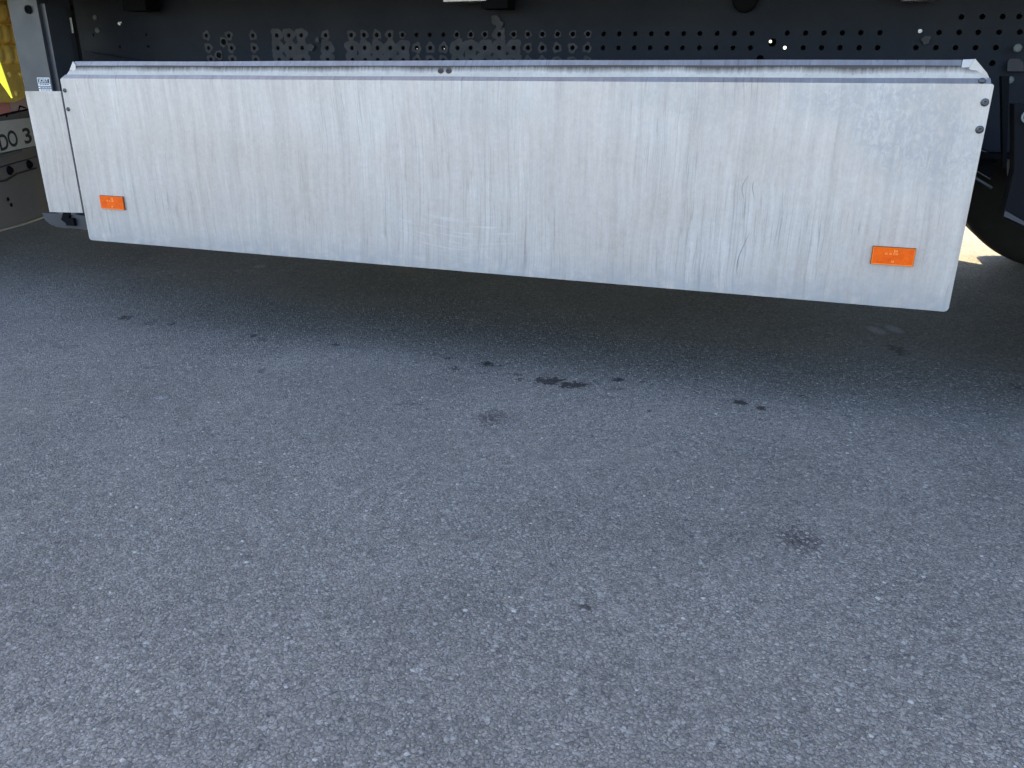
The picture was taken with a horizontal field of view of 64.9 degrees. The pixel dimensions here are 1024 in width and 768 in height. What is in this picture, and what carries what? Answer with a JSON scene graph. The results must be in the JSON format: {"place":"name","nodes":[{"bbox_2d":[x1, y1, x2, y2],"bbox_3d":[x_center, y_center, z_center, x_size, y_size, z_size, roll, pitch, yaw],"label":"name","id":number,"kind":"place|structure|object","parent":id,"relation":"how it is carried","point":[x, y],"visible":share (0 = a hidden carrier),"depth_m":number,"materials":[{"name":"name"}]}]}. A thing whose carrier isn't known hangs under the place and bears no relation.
{"place":"outdoors","nodes":[
{"label":"outdoors","id":0,"kind":"place"},
{"bbox_2d":[0,218,1023,767],"bbox_3d":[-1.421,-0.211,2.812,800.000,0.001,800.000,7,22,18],"label":"ground","id":1,"kind":"structure","parent":0,"point":[972,320],"depth_m":1.61,"materials":[{"name":"grey asphalt"}]},
{"bbox_2d":[0,0,48,230],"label":"tractor unit","id":2,"kind":"object","parent":1,"relation":"on","point":[23,200],"visible":0.55,"depth_m":3.57,"materials":[{"name":"grey metal"}]},
{"bbox_2d":[7,0,1023,311],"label":"semi trailer","id":3,"kind":"object","parent":1,"relation":"on","point":[865,152],"visible":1,"depth_m":2.22,"materials":[{"name":"metal"}]},
{"bbox_2d":[0,62,12,97],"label":"tension strap","id":4,"kind":"object","parent":3,"relation":"attached to","point":[4,82],"visible":1,"depth_m":2.57,"materials":[{"name":"yellow fabric"}]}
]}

